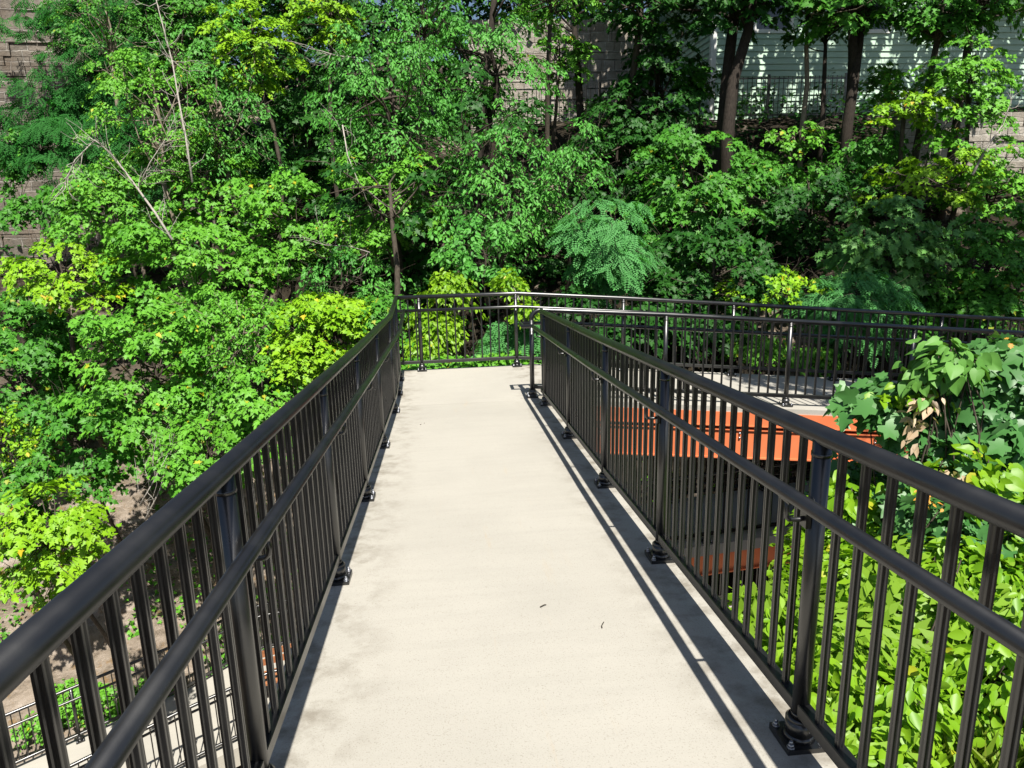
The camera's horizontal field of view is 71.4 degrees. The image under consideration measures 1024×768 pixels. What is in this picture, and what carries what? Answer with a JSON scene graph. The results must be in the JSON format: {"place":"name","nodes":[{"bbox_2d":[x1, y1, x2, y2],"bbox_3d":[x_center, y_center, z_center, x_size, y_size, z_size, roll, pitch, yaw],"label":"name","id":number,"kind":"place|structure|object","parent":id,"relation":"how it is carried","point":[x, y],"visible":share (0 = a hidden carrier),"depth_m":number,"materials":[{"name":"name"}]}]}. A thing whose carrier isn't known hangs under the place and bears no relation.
{"place":"outdoors","nodes":[
{"label":"outdoors","id":0,"kind":"place"},
{"bbox_2d":[16,645,284,767],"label":"walkway","id":1,"kind":"structure","parent":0,"point":[75,751],"depth_m":12.32,"materials":[{"name":"concrete"}]},
{"bbox_2d":[5,597,307,763],"bbox_3d":[-5.226,5.276,13.411,11.574,1.870,1.748,-7,14,-23],"label":"railing","id":2,"kind":"object","parent":1,"relation":"on","point":[80,738],"visible":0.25,"depth_m":12.45,"materials":[{"name":"grey metal"}]},
{"bbox_2d":[0,62,1023,767],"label":"hillside","id":3,"kind":"structure","parent":0,"point":[130,516],"depth_m":15.71,"materials":[{"name":"soil"}]},
{"bbox_2d":[0,402,58,593],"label":"maple tree","id":4,"kind":"object","parent":3,"relation":"on","point":[15,430],"visible":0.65,"depth_m":11.56,"materials":[{"name":"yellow plant"}]},
{"bbox_2d":[0,445,73,657],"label":"maple tree","id":5,"kind":"object","parent":3,"relation":"on","point":[18,480],"visible":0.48,"depth_m":11.17,"materials":[{"name":"green plant"}]},
{"bbox_2d":[0,285,95,388],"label":"maple tree","id":6,"kind":"object","parent":3,"relation":"on","point":[27,312],"visible":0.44,"depth_m":14.67,"materials":[{"name":"green plant"}]},
{"bbox_2d":[0,317,103,464],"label":"maple tree","id":7,"kind":"object","parent":3,"relation":"on","point":[42,352],"visible":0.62,"depth_m":13.97,"materials":[{"name":"green plant"}]},
{"bbox_2d":[0,456,121,647],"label":"maple tree","id":8,"kind":"object","parent":3,"relation":"on","point":[76,525],"visible":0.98,"depth_m":9.38,"materials":[{"name":"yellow plant"}]},
{"bbox_2d":[0,225,138,451],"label":"maple tree","id":9,"kind":"object","parent":3,"relation":"on","point":[49,295],"visible":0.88,"depth_m":13.33,"materials":[{"name":"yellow plant"}]},
{"bbox_2d":[0,119,144,242],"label":"creeper","id":10,"kind":"object","parent":3,"relation":"on","point":[12,209],"visible":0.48,"depth_m":17.06,"materials":[{"name":"green plant"}]},
{"bbox_2d":[4,375,150,542],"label":"maple tree","id":11,"kind":"object","parent":3,"relation":"on","point":[103,465],"visible":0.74,"depth_m":11.74,"materials":[{"name":"green plant"}]},
{"bbox_2d":[9,677,173,751],"bbox_3d":[-7.390,5.971,13.413,3.489,1.129,1.419,-6,14,-20],"label":"bush","id":12,"kind":"object","parent":3,"relation":"on","point":[69,709],"visible":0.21,"depth_m":12.93,"materials":[{"name":"green plant"}]},
{"bbox_2d":[34,0,172,290],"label":"maple tree","id":13,"kind":"object","parent":3,"relation":"on","point":[111,42],"visible":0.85,"depth_m":16.76,"materials":[{"name":"green plant"}]},
{"bbox_2d":[0,38,207,218],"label":"creeper","id":14,"kind":"object","parent":13,"relation":"attached to","point":[67,100],"visible":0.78,"depth_m":17.34,"materials":[{"name":"green plant"}]},
{"bbox_2d":[0,0,219,265],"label":"stone wall","id":15,"kind":"structure","parent":3,"relation":"on","point":[17,60],"depth_m":19.93,"materials":[{"name":"beige stone"}]},
{"bbox_2d":[40,153,196,364],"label":"maple tree","id":16,"kind":"object","parent":3,"relation":"on","point":[104,196],"visible":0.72,"depth_m":15.25,"materials":[{"name":"green plant"}]},
{"bbox_2d":[47,290,238,541],"bbox_3d":[-6.379,1.311,13.104,3.227,5.996,3.402,-8,15,-27],"label":"maple tree","id":17,"kind":"object","parent":3,"relation":"on","point":[179,395],"visible":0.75,"depth_m":11.99,"materials":[{"name":"green plant"}]},
{"bbox_2d":[71,33,246,381],"bbox_3d":[-7.685,-3.451,15.788,3.397,7.611,3.313,4,14,20],"label":"elm tree","id":18,"kind":"object","parent":3,"relation":"on","point":[111,84],"visible":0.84,"depth_m":14.97,"materials":[{"name":"green plant"}]},
{"bbox_2d":[97,0,241,246],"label":"maple tree","id":19,"kind":"object","parent":3,"relation":"on","point":[207,2],"visible":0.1,"depth_m":19.34,"materials":[{"name":"green plant"}]},
{"bbox_2d":[0,0,190,121],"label":"creeper","id":20,"kind":"object","parent":19,"relation":"attached to","point":[66,55],"visible":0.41,"depth_m":18.11,"materials":[{"name":"green plant"}]},
{"bbox_2d":[76,215,295,416],"bbox_3d":[-6.452,-0.796,14.429,4.161,5.122,3.725,-3,13,-5],"label":"maple tree","id":21,"kind":"object","parent":3,"relation":"on","point":[137,233],"visible":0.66,"depth_m":13.75,"materials":[{"name":"green plant"}]},
{"bbox_2d":[0,320,375,677],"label":"undergrowth","id":22,"kind":"object","parent":3,"relation":"on","point":[5,634],"visible":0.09,"depth_m":14.71,"materials":[{"name":"green plant"}]},
{"bbox_2d":[118,0,263,261],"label":"maple tree","id":23,"kind":"object","parent":3,"relation":"on","point":[193,22],"visible":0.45,"depth_m":17.97,"materials":[{"name":"green plant"}]},
{"bbox_2d":[115,1,245,81],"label":"creeper","id":24,"kind":"object","parent":23,"relation":"attached to","point":[157,19],"visible":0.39,"depth_m":18.04,"materials":[{"name":"green plant"}]},
{"bbox_2d":[122,122,266,326],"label":"maple tree","id":25,"kind":"object","parent":3,"relation":"on","point":[225,202],"visible":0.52,"depth_m":16.05,"materials":[{"name":"green plant"}]},
{"bbox_2d":[140,395,270,583],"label":"maple tree","id":26,"kind":"object","parent":3,"relation":"on","point":[181,474],"visible":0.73,"depth_m":10.91,"materials":[{"name":"green plant"}]},
{"bbox_2d":[156,6,299,352],"bbox_3d":[-6.572,-4.430,16.437,3.102,7.796,3.036,-3,13,-5],"label":"elm tree","id":27,"kind":"object","parent":3,"relation":"on","point":[219,119],"visible":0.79,"depth_m":15.80,"materials":[{"name":"green plant"}]},
{"bbox_2d":[168,268,306,521],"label":"elm tree","id":28,"kind":"object","parent":3,"relation":"on","point":[223,315],"visible":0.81,"depth_m":11.82,"materials":[{"name":"green plant"}]},
{"bbox_2d":[194,0,310,313],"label":"maple tree","id":29,"kind":"object","parent":3,"relation":"on","point":[264,37],"visible":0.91,"depth_m":16.09,"materials":[{"name":"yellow plant"}]},
{"bbox_2d":[207,347,305,608],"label":"maple tree","id":30,"kind":"object","parent":3,"relation":"on","point":[249,406],"visible":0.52,"depth_m":11.08,"materials":[{"name":"green plant"}]},
{"bbox_2d":[205,166,366,381],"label":"maple tree","id":31,"kind":"object","parent":3,"relation":"on","point":[256,204],"visible":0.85,"depth_m":14.54,"materials":[{"name":"green plant"}]},
{"bbox_2d":[228,0,365,194],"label":"maple tree","id":32,"kind":"object","parent":3,"relation":"on","point":[269,11],"visible":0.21,"depth_m":19.60,"materials":[{"name":"green plant"}]},
{"bbox_2d":[241,59,374,257],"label":"maple tree","id":33,"kind":"object","parent":3,"relation":"on","point":[300,119],"visible":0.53,"depth_m":17.70,"materials":[{"name":"green plant"}]},
{"bbox_2d":[259,282,373,392],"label":"maple tree","id":34,"kind":"object","parent":3,"relation":"on","point":[311,305],"visible":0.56,"depth_m":11.55,"materials":[{"name":"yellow plant"}]},
{"bbox_2d":[264,294,382,606],"bbox_3d":[-3.015,2.581,12.579,2.282,8.244,1.502,-6,14,-18],"label":"maple bush","id":35,"kind":"object","parent":3,"relation":"on","point":[328,354],"visible":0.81,"depth_m":11.46,"materials":[{"name":"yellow plant"}]},
{"bbox_2d":[277,0,369,288],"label":"maple tree","id":36,"kind":"object","parent":3,"relation":"on","point":[331,15],"visible":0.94,"depth_m":16.35,"materials":[{"name":"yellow plant"}]},
{"bbox_2d":[272,18,417,199],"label":"maple tree","id":37,"kind":"object","parent":3,"relation":"on","point":[377,74],"visible":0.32,"depth_m":18.91,"materials":[{"name":"green plant"}]},
{"bbox_2d":[288,227,416,348],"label":"elm tree","id":38,"kind":"object","parent":3,"relation":"on","point":[359,292],"visible":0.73,"depth_m":13.46,"materials":[{"name":"green plant"}]},
{"bbox_2d":[296,193,419,296],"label":"maple tree","id":39,"kind":"object","parent":3,"relation":"on","point":[314,210],"visible":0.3,"depth_m":16.50,"materials":[{"name":"green plant"}]},
{"bbox_2d":[289,154,468,356],"bbox_3d":[-2.192,0.725,13.861,2.844,10.052,3.560,3,14,18],"label":"tree","id":40,"kind":"object","parent":3,"relation":"on","point":[410,181],"visible":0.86,"depth_m":12.46,"materials":[{"name":"green plant"}]},
{"bbox_2d":[308,140,452,357],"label":"maple tree","id":41,"kind":"object","parent":3,"relation":"on","point":[375,237],"visible":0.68,"depth_m":13.83,"materials":[{"name":"green plant"}]},
{"bbox_2d":[297,2,472,338],"bbox_3d":[-2.436,-3.869,14.608,3.535,6.648,3.491,-3,13,-5],"label":"elm tree","id":42,"kind":"object","parent":3,"relation":"on","point":[354,84],"visible":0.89,"depth_m":13.95,"materials":[{"name":"green plant"}]},
{"bbox_2d":[339,0,494,243],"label":"elm tree","id":43,"kind":"object","parent":3,"relation":"on","point":[396,4],"visible":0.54,"depth_m":16.15,"materials":[{"name":"green plant"}]},
{"bbox_2d":[202,0,635,193],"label":"woods","id":44,"kind":"object","parent":3,"relation":"on","point":[290,82],"visible":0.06,"depth_m":25.69,"materials":[{"name":"green plant"}]},
{"bbox_2d":[364,171,501,306],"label":"maple tree","id":45,"kind":"object","parent":3,"relation":"on","point":[415,255],"visible":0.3,"depth_m":15.71,"materials":[{"name":"green plant"}]},
{"bbox_2d":[399,267,487,360],"bbox_3d":[-1.091,2.232,12.464,2.246,8.409,1.718,-3,13,-5],"label":"vine bush","id":46,"kind":"object","parent":3,"relation":"on","point":[459,282],"visible":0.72,"depth_m":11.50,"materials":[{"name":"green plant"}]},
{"bbox_2d":[348,63,553,362],"bbox_3d":[-1.154,-1.857,13.963,3.862,8.377,3.230,-3,13,-5],"label":"tree","id":47,"kind":"object","parent":3,"relation":"on","point":[475,101],"visible":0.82,"depth_m":13.50,"materials":[{"name":"green plant"}]},
{"bbox_2d":[378,0,570,248],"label":"elm tree","id":48,"kind":"object","parent":3,"relation":"on","point":[499,40],"visible":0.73,"depth_m":15.00,"materials":[{"name":"green plant"}]},
{"bbox_2d":[422,201,526,325],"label":"cherry tree","id":49,"kind":"object","parent":3,"relation":"on","point":[457,249],"visible":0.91,"depth_m":12.03,"materials":[{"name":"green plant"}]},
{"bbox_2d":[406,112,586,322],"bbox_3d":[-0.134,-2.933,13.651,3.106,4.051,3.236,-13,18,-41],"label":"elm tree","id":50,"kind":"object","parent":3,"relation":"on","point":[514,208],"visible":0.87,"depth_m":13.05,"materials":[{"name":"green plant"}]},
{"bbox_2d":[471,319,539,363],"bbox_3d":[0.372,2.321,12.341,2.014,7.162,1.396,-11,16,-35],"label":"sumac bush","id":51,"kind":"object","parent":3,"relation":"on","point":[494,341],"visible":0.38,"depth_m":11.29,"materials":[{"name":"green plant"}]},
{"bbox_2d":[0,68,1023,399],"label":"undergrowth","id":52,"kind":"object","parent":3,"relation":"on","point":[682,108],"visible":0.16,"depth_m":18.77,"materials":[{"name":"green plant"}]},
{"bbox_2d":[472,211,603,301],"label":"maple tree","id":53,"kind":"object","parent":3,"relation":"on","point":[551,268],"visible":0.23,"depth_m":15.43,"materials":[{"name":"green plant"}]},
{"bbox_2d":[485,0,603,208],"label":"elm tree","id":54,"kind":"object","parent":3,"relation":"on","point":[546,16],"visible":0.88,"depth_m":16.43,"materials":[{"name":"green plant"}]},
{"bbox_2d":[511,27,600,165],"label":"maple tree","id":55,"kind":"object","parent":3,"relation":"on","point":[572,58],"visible":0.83,"depth_m":17.27,"materials":[{"name":"green plant"}]},
{"bbox_2d":[467,18,653,130],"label":"stone wall","id":56,"kind":"structure","parent":3,"relation":"on","point":[606,69],"depth_m":24.65,"materials":[{"name":"grey stone"}]},
{"bbox_2d":[520,106,620,291],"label":"elm tree","id":57,"kind":"object","parent":3,"relation":"on","point":[566,167],"visible":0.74,"depth_m":13.34,"materials":[{"name":"green plant"}]},
{"bbox_2d":[545,188,665,308],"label":"locust tree","id":58,"kind":"object","parent":3,"relation":"on","point":[613,274],"visible":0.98,"depth_m":12.06,"materials":[{"name":"green plant"}]},
{"bbox_2d":[556,102,684,210],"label":"maple tree","id":59,"kind":"object","parent":3,"relation":"on","point":[639,123],"visible":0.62,"depth_m":16.62,"materials":[{"name":"green plant"}]},
{"bbox_2d":[571,0,706,178],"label":"maple tree","id":60,"kind":"object","parent":3,"relation":"on","point":[638,20],"visible":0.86,"depth_m":16.70,"materials":[{"name":"green plant"}]},
{"bbox_2d":[584,14,716,167],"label":"maple tree","id":61,"kind":"object","parent":3,"relation":"on","point":[658,73],"visible":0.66,"depth_m":16.95,"materials":[{"name":"green plant"}]},
{"bbox_2d":[543,282,758,498],"bbox_3d":[2.547,0.962,12.757,3.884,5.576,1.962,-3,13,-5],"label":"bank bush","id":62,"kind":"object","parent":3,"relation":"on","point":[574,289],"visible":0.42,"depth_m":12.03,"materials":[{"name":"green plant"}]},
{"bbox_2d":[596,267,731,359],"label":"maple tree","id":63,"kind":"object","parent":3,"relation":"on","point":[648,290],"visible":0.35,"depth_m":13.02,"materials":[{"name":"green plant"}]},
{"bbox_2d":[608,118,785,270],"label":"maple tree","id":64,"kind":"object","parent":3,"relation":"on","point":[710,188],"visible":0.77,"depth_m":14.64,"materials":[{"name":"green plant"}]},
{"bbox_2d":[635,208,801,316],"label":"maple tree","id":65,"kind":"object","parent":3,"relation":"on","point":[747,268],"visible":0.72,"depth_m":12.90,"materials":[{"name":"green plant"}]},
{"bbox_2d":[650,0,797,171],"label":"oak tree","id":66,"kind":"object","parent":3,"relation":"on","point":[730,22],"visible":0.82,"depth_m":16.24,"materials":[{"name":"green plant"}]},
{"bbox_2d":[714,0,767,236],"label":"tree","id":67,"kind":"object","parent":3,"relation":"on","point":[729,115],"visible":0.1,"depth_m":15.91,"materials":[{"name":"brown plant"}]},
{"bbox_2d":[697,138,834,219],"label":"maple tree","id":68,"kind":"object","parent":3,"relation":"on","point":[767,161],"visible":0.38,"depth_m":16.23,"materials":[{"name":"green plant"}]},
{"bbox_2d":[709,257,835,360],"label":"maple tree","id":69,"kind":"object","parent":3,"relation":"on","point":[789,284],"visible":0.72,"depth_m":12.47,"materials":[{"name":"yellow plant"}]},
{"bbox_2d":[719,330,840,490],"bbox_3d":[4.549,0.728,12.413,2.076,3.412,1.164,4,14,20],"label":"bank bush","id":70,"kind":"object","parent":3,"relation":"on","point":[784,351],"visible":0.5,"depth_m":11.91,"materials":[{"name":"green plant"}]},
{"bbox_2d":[743,157,882,263],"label":"maple tree","id":71,"kind":"object","parent":3,"relation":"on","point":[776,207],"visible":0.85,"depth_m":15.01,"materials":[{"name":"green plant"}]},
{"bbox_2d":[646,0,1023,121],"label":"house","id":72,"kind":"structure","parent":3,"relation":"on","point":[766,56],"depth_m":21.05,"materials":[{"name":"white paint"}]},
{"bbox_2d":[776,0,895,178],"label":"tree","id":73,"kind":"object","parent":3,"relation":"on","point":[783,11],"visible":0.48,"depth_m":16.78,"materials":[{"name":"green plant"}]},
{"bbox_2d":[779,262,925,378],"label":"locust tree","id":74,"kind":"object","parent":3,"relation":"on","point":[889,289],"visible":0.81,"depth_m":11.89,"materials":[{"name":"green plant"}]},
{"bbox_2d":[727,531,995,767],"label":"leafy shrub","id":75,"kind":"object","parent":3,"relation":"on","point":[950,727],"visible":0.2,"depth_m":2.91,"materials":[{"name":"green plant"}]},
{"bbox_2d":[788,0,940,204],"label":"oak tree","id":76,"kind":"object","parent":3,"relation":"on","point":[847,22],"visible":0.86,"depth_m":16.16,"materials":[{"name":"green plant"}]},
{"bbox_2d":[792,128,941,206],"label":"maple tree","id":77,"kind":"object","parent":3,"relation":"on","point":[885,150],"visible":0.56,"depth_m":16.14,"materials":[{"name":"green plant"}]},
{"bbox_2d":[728,535,1023,767],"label":"leafy shrub","id":78,"kind":"object","parent":3,"relation":"on","point":[893,607],"visible":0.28,"depth_m":3.33,"materials":[{"name":"green plant"}]},
{"bbox_2d":[843,57,923,160],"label":"maple tree","id":79,"kind":"object","parent":3,"relation":"on","point":[884,81],"visible":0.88,"depth_m":16.83,"materials":[{"name":"green plant"}]},
{"bbox_2d":[769,491,1023,766],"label":"leafy shrub","id":80,"kind":"object","parent":3,"relation":"on","point":[1000,657],"visible":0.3,"depth_m":3.16,"materials":[{"name":"green plant"}]},
{"bbox_2d":[811,183,989,308],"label":"oak tree","id":81,"kind":"object","parent":3,"relation":"on","point":[853,253],"visible":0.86,"depth_m":12.68,"materials":[{"name":"green plant"}]},
{"bbox_2d":[785,437,1023,613],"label":"ivy patch","id":82,"kind":"object","parent":3,"relation":"on","point":[990,477],"visible":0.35,"depth_m":4.04,"materials":[{"name":"green plant"}]},
{"bbox_2d":[792,439,1023,575],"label":"ivy patch","id":83,"kind":"object","parent":3,"relation":"on","point":[937,523],"visible":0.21,"depth_m":4.04,"materials":[{"name":"green plant"}]},
{"bbox_2d":[865,84,963,224],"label":"maple tree","id":84,"kind":"object","parent":3,"relation":"on","point":[905,112],"visible":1,"depth_m":15.05,"materials":[{"name":"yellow plant"}]},
{"bbox_2d":[823,330,1023,561],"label":"ivy bush","id":85,"kind":"object","parent":3,"relation":"on","point":[1002,436],"visible":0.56,"depth_m":4.30,"materials":[{"name":"green plant"}]},
{"bbox_2d":[892,336,1001,475],"bbox_3d":[2.605,0.692,4.413,0.562,2.019,0.554,2,14,15],"label":"bindweed vine","id":86,"kind":"object","parent":85,"relation":"on","point":[958,368],"visible":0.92,"depth_m":4.14,"materials":[{"name":"green plant"}]},
{"bbox_2d":[844,136,1004,246],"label":"maple tree","id":87,"kind":"object","parent":3,"relation":"on","point":[922,185],"visible":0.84,"depth_m":14.45,"materials":[{"name":"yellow plant"}]},
{"bbox_2d":[865,284,1023,380],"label":"bank bush","id":88,"kind":"object","parent":3,"relation":"on","point":[996,302],"visible":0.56,"depth_m":12.51,"materials":[{"name":"green plant"}]},
{"bbox_2d":[886,0,1005,207],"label":"maple tree","id":89,"kind":"object","parent":3,"relation":"on","point":[942,36],"visible":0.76,"depth_m":15.23,"materials":[{"name":"green plant"}]},
{"bbox_2d":[870,0,1023,218],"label":"maple tree","id":90,"kind":"object","parent":3,"relation":"on","point":[996,6],"visible":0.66,"depth_m":15.51,"materials":[{"name":"green plant"}]},
{"bbox_2d":[887,112,1023,183],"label":"retaining wall","id":91,"kind":"structure","parent":3,"relation":"on","point":[976,135],"depth_m":17.35,"materials":[{"name":"stone"}]},
{"bbox_2d":[892,259,1023,355],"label":"maple tree","id":92,"kind":"object","parent":3,"relation":"on","point":[931,305],"visible":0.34,"depth_m":13.02,"materials":[{"name":"green plant"}]},
{"bbox_2d":[899,22,1023,240],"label":"maple tree","id":93,"kind":"object","parent":3,"relation":"on","point":[939,79],"visible":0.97,"depth_m":14.87,"materials":[{"name":"green plant"}]},
{"bbox_2d":[922,203,1023,336],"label":"maple tree","id":94,"kind":"object","parent":3,"relation":"on","point":[1001,252],"visible":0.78,"depth_m":12.71,"materials":[{"name":"green plant"}]},
{"bbox_2d":[926,138,1023,260],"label":"maple tree","id":95,"kind":"object","parent":3,"relation":"on","point":[986,189],"visible":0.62,"depth_m":14.68,"materials":[{"name":"green plant"}]},
{"bbox_2d":[268,364,837,767],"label":"walkway","id":96,"kind":"structure","parent":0,"point":[491,519],"depth_m":3.12,"materials":[{"name":"concrete"}]},
{"bbox_2d":[0,296,404,767],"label":"railing","id":97,"kind":"object","parent":96,"relation":"on","point":[335,416],"visible":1,"depth_m":1.93,"materials":[{"name":"grey metal"}]},
{"bbox_2d":[519,309,1023,767],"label":"railing","id":98,"kind":"object","parent":96,"relation":"on","point":[578,361],"visible":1,"depth_m":2.28,"materials":[{"name":"grey metal"}]},
{"bbox_2d":[540,364,896,415],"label":"walkway","id":99,"kind":"structure","parent":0,"point":[802,406],"depth_m":9.65,"materials":[{"name":"concrete"}]},
{"bbox_2d":[397,291,1023,380],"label":"railing","id":100,"kind":"object","parent":99,"relation":"on","point":[421,362],"visible":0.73,"depth_m":10.19,"materials":[{"name":"grey metal"}]},
{"bbox_2d":[614,407,908,461],"bbox_3d":[4.692,0.693,8.850,8.149,1.252,0.190,-2,13,-3],"label":"steel girder","id":101,"kind":"object","parent":99,"relation":"attached to","point":[828,421],"visible":0.13,"depth_m":8.66,"materials":[{"name":"orange metal"}]},
{"bbox_2d":[526,308,1023,406],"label":"railing","id":102,"kind":"object","parent":99,"relation":"on","point":[785,396],"visible":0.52,"depth_m":8.58,"materials":[{"name":"grey metal"}]},
{"bbox_2d":[641,481,808,557],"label":"walkway","id":103,"kind":"structure","parent":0,"point":[772,537],"depth_m":11.00,"materials":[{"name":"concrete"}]},
{"bbox_2d":[854,657,1023,767],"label":"grass","id":104,"kind":"structure","parent":0,"point":[986,759],"depth_m":2.74,"materials":[{"name":"green plant"}]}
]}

